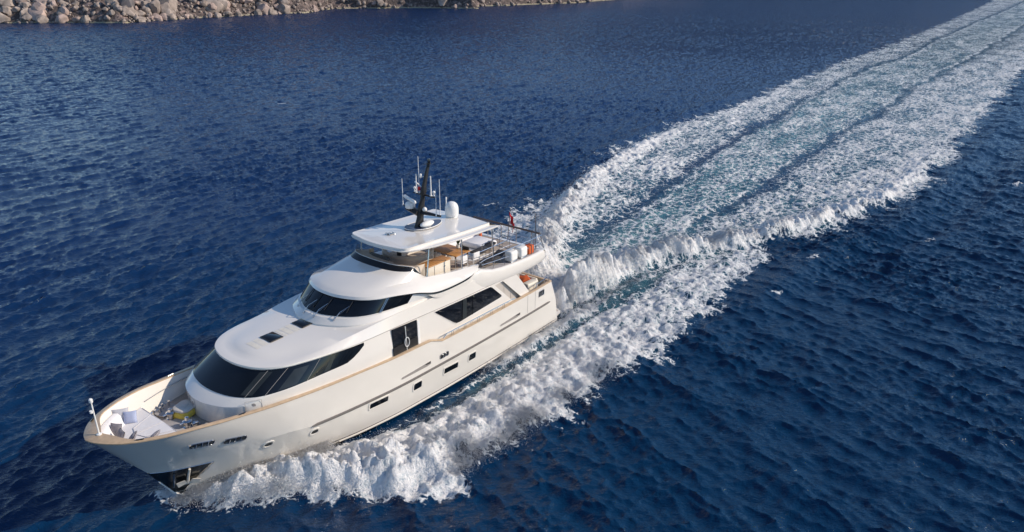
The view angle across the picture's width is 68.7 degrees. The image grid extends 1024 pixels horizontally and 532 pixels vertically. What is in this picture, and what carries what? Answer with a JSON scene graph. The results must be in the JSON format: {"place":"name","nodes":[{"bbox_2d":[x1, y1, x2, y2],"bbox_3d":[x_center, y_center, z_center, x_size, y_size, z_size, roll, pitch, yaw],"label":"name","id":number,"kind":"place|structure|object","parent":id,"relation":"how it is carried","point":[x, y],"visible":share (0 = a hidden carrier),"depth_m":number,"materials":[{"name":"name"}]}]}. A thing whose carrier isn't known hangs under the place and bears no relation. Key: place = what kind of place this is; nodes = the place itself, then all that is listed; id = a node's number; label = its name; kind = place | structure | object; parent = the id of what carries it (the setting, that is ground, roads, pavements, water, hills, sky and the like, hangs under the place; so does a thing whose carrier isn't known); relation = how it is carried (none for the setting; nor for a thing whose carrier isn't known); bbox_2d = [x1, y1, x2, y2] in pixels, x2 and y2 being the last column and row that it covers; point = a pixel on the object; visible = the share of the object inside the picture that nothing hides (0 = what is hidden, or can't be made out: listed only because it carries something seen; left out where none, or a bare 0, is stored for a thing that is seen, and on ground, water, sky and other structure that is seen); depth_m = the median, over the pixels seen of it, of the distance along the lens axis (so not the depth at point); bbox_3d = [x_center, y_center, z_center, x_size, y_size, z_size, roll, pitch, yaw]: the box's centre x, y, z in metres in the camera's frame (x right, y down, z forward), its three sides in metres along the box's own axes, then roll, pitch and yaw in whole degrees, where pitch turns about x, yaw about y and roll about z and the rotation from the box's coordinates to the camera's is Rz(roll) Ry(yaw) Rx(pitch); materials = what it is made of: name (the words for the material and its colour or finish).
{"place":"outdoors","nodes":[
{"label":"outdoors","id":0,"kind":"place"},
{"bbox_2d":[0,0,605,22],"bbox_3d":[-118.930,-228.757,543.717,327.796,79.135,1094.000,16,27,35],"label":"hillside","id":1,"kind":"structure","parent":0,"point":[240,7],"depth_m":384.09,"materials":[{"name":"grey stone"}]},
{"bbox_2d":[0,12,10,23],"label":"boulder","id":2,"kind":"object","parent":1,"relation":"on","point":[4,18],"visible":0.8,"depth_m":315.80,"materials":[{"name":"beige stone"}]},
{"bbox_2d":[0,6,12,14],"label":"boulder","id":3,"kind":"object","parent":1,"relation":"on","point":[6,10],"visible":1,"depth_m":316.82,"materials":[{"name":"beige stone"}]},
{"bbox_2d":[0,0,15,6],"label":"boulder","id":4,"kind":"object","parent":1,"relation":"on","point":[10,3],"visible":0.57,"depth_m":320.88,"materials":[{"name":"grey stone"}]},
{"bbox_2d":[11,6,21,12],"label":"boulder","id":5,"kind":"object","parent":1,"relation":"on","point":[16,9],"visible":0.97,"depth_m":318.49,"materials":[{"name":"beige stone"}]},
{"bbox_2d":[19,8,28,15],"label":"boulder","id":6,"kind":"object","parent":1,"relation":"on","point":[23,11],"visible":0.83,"depth_m":317.78,"materials":[{"name":"grey stone"}]},
{"bbox_2d":[21,2,30,7],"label":"boulder","id":7,"kind":"object","parent":1,"relation":"on","point":[26,4],"visible":1,"depth_m":319.31,"materials":[{"name":"grey stone"}]},
{"bbox_2d":[22,12,31,21],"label":"boulder","id":8,"kind":"object","parent":1,"relation":"on","point":[26,16],"visible":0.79,"depth_m":317.26,"materials":[{"name":"grey stone"}]},
{"bbox_2d":[28,7,46,20],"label":"boulder","id":9,"kind":"object","parent":1,"relation":"on","point":[33,13],"visible":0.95,"depth_m":318.10,"materials":[{"name":"grey stone"}]},
{"bbox_2d":[32,2,47,11],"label":"boulder","id":10,"kind":"object","parent":1,"relation":"on","point":[38,6],"visible":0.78,"depth_m":319.43,"materials":[{"name":"beige stone"}]},
{"bbox_2d":[35,15,49,22],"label":"boulder","id":11,"kind":"object","parent":1,"relation":"on","point":[42,19],"visible":0.74,"depth_m":317.26,"materials":[{"name":"beige stone"}]},
{"bbox_2d":[50,0,56,6],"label":"boulder","id":12,"kind":"object","parent":1,"relation":"on","point":[53,3],"visible":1,"depth_m":321.73,"materials":[{"name":"grey stone"}]},
{"bbox_2d":[55,14,68,23],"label":"boulder","id":13,"kind":"object","parent":1,"relation":"on","point":[61,18],"visible":0.74,"depth_m":316.62,"materials":[{"name":"beige stone"}]},
{"bbox_2d":[56,0,68,5],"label":"boulder","id":14,"kind":"object","parent":1,"relation":"on","point":[59,2],"visible":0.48,"depth_m":324.24,"materials":[{"name":"grey stone"}]},
{"bbox_2d":[58,6,68,14],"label":"boulder","id":15,"kind":"object","parent":1,"relation":"on","point":[64,10],"visible":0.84,"depth_m":318.43,"materials":[{"name":"grey stone"}]},
{"bbox_2d":[73,5,78,10],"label":"boulder","id":16,"kind":"object","parent":1,"relation":"on","point":[75,7],"visible":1,"depth_m":320.75,"materials":[{"name":"beige stone"}]},
{"bbox_2d":[72,17,80,22],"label":"boulder","id":17,"kind":"object","parent":1,"relation":"on","point":[77,19],"visible":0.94,"depth_m":317.61,"materials":[{"name":"grey stone"}]},
{"bbox_2d":[81,15,89,22],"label":"boulder","id":18,"kind":"object","parent":1,"relation":"on","point":[85,19],"visible":0.91,"depth_m":317.29,"materials":[{"name":"beige stone"}]},
{"bbox_2d":[104,15,110,20],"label":"boulder","id":19,"kind":"object","parent":1,"relation":"on","point":[107,18],"visible":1,"depth_m":317.30,"materials":[{"name":"beige stone"}]},
{"bbox_2d":[104,0,116,4],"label":"boulder","id":20,"kind":"object","parent":1,"relation":"on","point":[108,1],"visible":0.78,"depth_m":322.74,"materials":[{"name":"grey stone"}]},
{"bbox_2d":[108,9,114,15],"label":"boulder","id":21,"kind":"object","parent":1,"relation":"on","point":[111,12],"visible":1,"depth_m":317.70,"materials":[{"name":"grey stone"}]},
{"bbox_2d":[118,0,134,7],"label":"boulder","id":22,"kind":"object","parent":1,"relation":"on","point":[129,3],"visible":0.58,"depth_m":323.04,"materials":[{"name":"grey stone"}]},
{"bbox_2d":[121,7,134,17],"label":"boulder","id":23,"kind":"object","parent":1,"relation":"on","point":[129,12],"visible":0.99,"depth_m":321.25,"materials":[{"name":"grey stone"}]},
{"bbox_2d":[122,5,137,17],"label":"boulder","id":24,"kind":"object","parent":1,"relation":"on","point":[132,9],"visible":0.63,"depth_m":323.90,"materials":[{"name":"grey stone"}]},
{"bbox_2d":[137,10,145,16],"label":"boulder","id":25,"kind":"object","parent":1,"relation":"on","point":[141,13],"visible":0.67,"depth_m":328.28,"materials":[{"name":"grey stone"}]},
{"bbox_2d":[137,16,145,21],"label":"boulder","id":26,"kind":"object","parent":1,"relation":"on","point":[141,19],"visible":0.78,"depth_m":323.75,"materials":[{"name":"beige stone"}]},
{"bbox_2d":[141,1,149,6],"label":"boulder","id":27,"kind":"object","parent":1,"relation":"on","point":[143,3],"visible":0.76,"depth_m":331.93,"materials":[{"name":"grey stone"}]},
{"bbox_2d":[141,5,151,12],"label":"boulder","id":28,"kind":"object","parent":1,"relation":"on","point":[146,9],"visible":1,"depth_m":330.29,"materials":[{"name":"beige stone"}]},
{"bbox_2d":[149,0,159,14],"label":"boulder","id":29,"kind":"object","parent":1,"relation":"on","point":[154,6],"visible":0.77,"depth_m":331.75,"materials":[{"name":"beige stone"}]},
{"bbox_2d":[152,13,162,20],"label":"boulder","id":30,"kind":"object","parent":1,"relation":"on","point":[157,17],"visible":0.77,"depth_m":331.97,"materials":[{"name":"beige stone"}]},
{"bbox_2d":[160,13,167,19],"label":"boulder","id":31,"kind":"object","parent":1,"relation":"on","point":[164,16],"visible":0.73,"depth_m":334.13,"materials":[{"name":"beige stone"}]},
{"bbox_2d":[160,2,173,13],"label":"boulder","id":32,"kind":"object","parent":1,"relation":"on","point":[165,7],"visible":0.77,"depth_m":335.23,"materials":[{"name":"beige stone"}]},
{"bbox_2d":[159,0,176,9],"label":"boulder","id":33,"kind":"object","parent":1,"relation":"on","point":[172,4],"visible":0.34,"depth_m":341.29,"materials":[{"name":"beige stone"}]},
{"bbox_2d":[166,13,176,19],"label":"boulder","id":34,"kind":"object","parent":1,"relation":"on","point":[171,16],"visible":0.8,"depth_m":335.07,"materials":[{"name":"beige stone"}]},
{"bbox_2d":[199,0,207,6],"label":"boulder","id":35,"kind":"object","parent":1,"relation":"on","point":[203,3],"visible":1,"depth_m":352.83,"materials":[{"name":"grey stone"}]},
{"bbox_2d":[210,3,216,9],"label":"boulder","id":36,"kind":"object","parent":1,"relation":"on","point":[213,6],"visible":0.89,"depth_m":355.26,"materials":[{"name":"beige stone"}]},
{"bbox_2d":[204,0,223,12],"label":"boulder","id":37,"kind":"object","parent":1,"relation":"on","point":[218,4],"visible":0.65,"depth_m":356.50,"materials":[{"name":"beige stone"}]},
{"bbox_2d":[213,12,221,17],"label":"boulder","id":38,"kind":"object","parent":1,"relation":"on","point":[216,15],"visible":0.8,"depth_m":353.69,"materials":[{"name":"grey stone"}]},
{"bbox_2d":[217,0,227,10],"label":"boulder","id":39,"kind":"object","parent":1,"relation":"on","point":[224,3],"visible":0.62,"depth_m":359.54,"materials":[{"name":"beige stone"}]},
{"bbox_2d":[254,9,261,14],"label":"boulder","id":40,"kind":"object","parent":1,"relation":"on","point":[257,12],"visible":0.79,"depth_m":371.99,"materials":[{"name":"grey stone"}]},
{"bbox_2d":[257,3,269,14],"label":"boulder","id":41,"kind":"object","parent":1,"relation":"on","point":[264,8],"visible":0.74,"depth_m":374.50,"materials":[{"name":"beige stone"}]},
{"bbox_2d":[268,7,275,14],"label":"boulder","id":42,"kind":"object","parent":1,"relation":"on","point":[271,11],"visible":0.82,"depth_m":376.95,"materials":[{"name":"grey stone"}]},
{"bbox_2d":[278,3,289,13],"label":"boulder","id":43,"kind":"object","parent":1,"relation":"on","point":[283,8],"visible":0.84,"depth_m":382.06,"materials":[{"name":"beige stone"}]},
{"bbox_2d":[279,0,288,4],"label":"boulder","id":44,"kind":"object","parent":1,"relation":"on","point":[286,2],"visible":0.69,"depth_m":384.19,"materials":[{"name":"grey stone"}]},
{"bbox_2d":[7,0,600,22],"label":"shore rubble","id":45,"kind":"object","parent":1,"relation":"on","point":[147,19],"visible":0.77,"depth_m":351.32,"materials":[{"name":"grey stone"}]},
{"bbox_2d":[376,0,383,6],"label":"boulder","id":46,"kind":"object","parent":1,"relation":"on","point":[379,3],"visible":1,"depth_m":436.11,"materials":[{"name":"grey stone"}]},
{"bbox_2d":[437,0,446,6],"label":"boulder","id":47,"kind":"object","parent":1,"relation":"on","point":[441,3],"visible":1,"depth_m":436.38,"materials":[{"name":"grey stone"}]},
{"bbox_2d":[0,0,1023,531],"bbox_3d":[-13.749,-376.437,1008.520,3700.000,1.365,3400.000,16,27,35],"label":"water","id":48,"kind":"structure","parent":0,"point":[178,194],"depth_m":60.85,"materials":[{"name":"blue liquid"}]},
{"bbox_2d":[83,156,559,493],"bbox_3d":[-7.549,1.532,38.639,6.970,12.850,28.380,16,27,35],"label":"motor yacht","id":49,"kind":"object","parent":48,"relation":"on","point":[355,342],"visible":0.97,"depth_m":35.81,"materials":[{"name":"paint"}]},
{"bbox_2d":[111,423,121,434],"bbox_3d":[-15.976,6.595,30.245,0.500,0.468,0.275,3,22,6],"label":"throw pillow","id":50,"kind":"object","parent":49,"relation":"on","point":[115,428],"visible":0.75,"depth_m":30.16,"materials":[{"name":"grey fabric"}]},
{"bbox_2d":[112,407,127,419],"bbox_3d":[-16.219,6.219,31.084,0.620,0.589,0.289,-7,23,-18],"label":"throw pillow","id":51,"kind":"object","parent":49,"relation":"on","point":[119,411],"visible":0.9,"depth_m":31.01,"materials":[{"name":"grey fabric"}]},
{"bbox_2d":[116,428,124,437],"bbox_3d":[-15.590,6.763,29.848,0.500,0.448,0.300,20,29,40],"label":"throw pillow","id":52,"kind":"object","parent":49,"relation":"on","point":[121,433],"visible":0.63,"depth_m":29.75,"materials":[{"name":"grey fabric"}]},
{"bbox_2d":[123,410,136,423],"bbox_3d":[-15.824,6.268,31.070,0.520,0.476,0.281,-6,22,-15],"label":"throw pillow","id":53,"kind":"object","parent":49,"relation":"on","point":[130,416],"visible":1,"depth_m":31.01,"materials":[{"name":"white fabric"}]},
{"bbox_2d":[129,431,136,438],"bbox_3d":[-15.079,6.832,29.756,0.350,0.395,0.520,-4,22,-11],"label":"throw pillow","id":54,"kind":"object","parent":49,"relation":"on","point":[133,435],"visible":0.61,"depth_m":29.67,"materials":[{"name":"grey fabric"}]},
{"bbox_2d":[150,430,159,436],"bbox_3d":[-14.271,6.799,29.837,0.360,0.379,0.620,3,22,8],"label":"throw pillow","id":55,"kind":"object","parent":49,"relation":"on","point":[156,433],"visible":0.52,"depth_m":29.80,"materials":[{"name":"grey fabric"}]},
{"bbox_2d":[172,399,194,418],"bbox_3d":[-14.178,6.207,32.540,0.880,0.450,1.000,7,23,17],"label":"covered raft","id":56,"kind":"object","parent":49,"relation":"on","point":[182,409],"visible":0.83,"depth_m":32.23,"materials":[{"name":"yellow fabric"}]},
{"bbox_2d":[173,468,200,487],"bbox_3d":[-13.830,8.970,31.794,1.147,1.052,0.474,-7,23,-18],"label":"bow anchor","id":57,"kind":"object","parent":49,"relation":"attached to","point":[188,481],"visible":1,"depth_m":31.85,"materials":[{"name":"metal"}]},
{"bbox_2d":[434,244,469,267],"bbox_3d":[-3.470,-0.569,42.757,1.900,0.755,1.250,16,27,35],"label":"dining table","id":58,"kind":"object","parent":49,"relation":"on","point":[450,250],"visible":0.79,"depth_m":42.51,"materials":[{"name":"brown wood"}]},
{"bbox_2d":[455,255,467,268],"bbox_3d":[-2.804,-0.199,41.584,0.505,0.880,0.540,16,27,35],"label":"dining chair","id":59,"kind":"object","parent":49,"relation":"on","point":[465,259],"visible":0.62,"depth_m":41.45,"materials":[{"name":"white fabric"}]},
{"bbox_2d":[468,251,479,265],"bbox_3d":[-2.154,-0.427,42.310,0.505,0.880,0.540,19,28,39],"label":"dining chair","id":60,"kind":"object","parent":49,"relation":"on","point":[476,256],"visible":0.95,"depth_m":42.12,"materials":[{"name":"white plastic"}]},
{"bbox_2d":[470,241,495,252],"bbox_3d":[-1.702,-0.981,44.496,0.620,0.503,1.868,15,26,33],"label":"sun lounger","id":61,"kind":"object","parent":49,"relation":"on","point":[486,245],"visible":0.68,"depth_m":44.53,"materials":[{"name":"grey fabric"}]},
{"bbox_2d":[479,249,505,265],"bbox_3d":[-1.083,-0.424,42.957,0.620,0.503,1.868,15,26,33],"label":"sun lounger","id":62,"kind":"object","parent":49,"relation":"on","point":[496,257],"visible":0.73,"depth_m":42.85,"materials":[{"name":"grey fabric"}]},
{"bbox_2d":[507,208,513,238],"bbox_3d":[-0.090,-2.661,46.782,0.594,1.957,0.201,-14,26,-32],"label":"ensign flag","id":63,"kind":"object","parent":49,"relation":"attached to","point":[511,222],"visible":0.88,"depth_m":46.77,"materials":[{"name":"red fabric"}]},
{"bbox_2d":[505,249,516,262],"bbox_3d":[-0.045,-0.591,43.334,0.545,0.670,0.714,16,27,35],"label":"life raft","id":64,"kind":"object","parent":49,"relation":"on","point":[512,255],"visible":0.94,"depth_m":43.09,"materials":[{"name":"white plastic"}]},
{"bbox_2d":[515,245,526,258],"bbox_3d":[0.531,-0.841,44.020,0.545,0.670,0.714,16,27,35],"label":"life raft","id":65,"kind":"object","parent":49,"relation":"on","point":[521,250],"visible":0.84,"depth_m":43.77,"materials":[{"name":"white plastic"}]},
{"bbox_2d":[519,275,529,282],"bbox_3d":[0.503,0.970,46.686,1.348,0.795,1.046,16,27,35],"label":"cushion pile","id":66,"kind":"object","parent":49,"relation":"on","point":[524,278],"visible":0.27,"depth_m":46.41,"materials":[{"name":"orange fabric"}]},
{"bbox_2d":[526,243,533,254],"bbox_3d":[0.996,-1.014,44.653,0.440,0.540,0.500,16,27,35],"label":"lifebuoy box","id":67,"kind":"object","parent":49,"relation":"on","point":[530,249],"visible":0.68,"depth_m":44.47,"materials":[{"name":"orange plastic"}]},
{"bbox_2d":[145,0,1023,520],"bbox_3d":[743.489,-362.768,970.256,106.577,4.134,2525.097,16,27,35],"label":"wake foam","id":68,"kind":"object","parent":48,"relation":"on","point":[811,144],"visible":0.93,"depth_m":68.23,"materials":[{"name":"liquid"}]},
{"bbox_2d":[465,163,847,381],"bbox_3d":[7.739,-7.255,60.699,29.056,12.046,49.086,16,27,35],"label":"stern spray","id":69,"kind":"object","parent":68,"relation":"on","point":[663,236],"visible":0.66,"depth_m":56.61,"materials":[{"name":"white liquid"}]},
{"bbox_2d":[167,61,1023,515],"bbox_3d":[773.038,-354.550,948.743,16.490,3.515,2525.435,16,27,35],"label":"bow spray","id":70,"kind":"object","parent":48,"relation":"on","point":[181,497],"visible":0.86,"depth_m":34.51,"materials":[{"name":"white liquid"}]}
]}

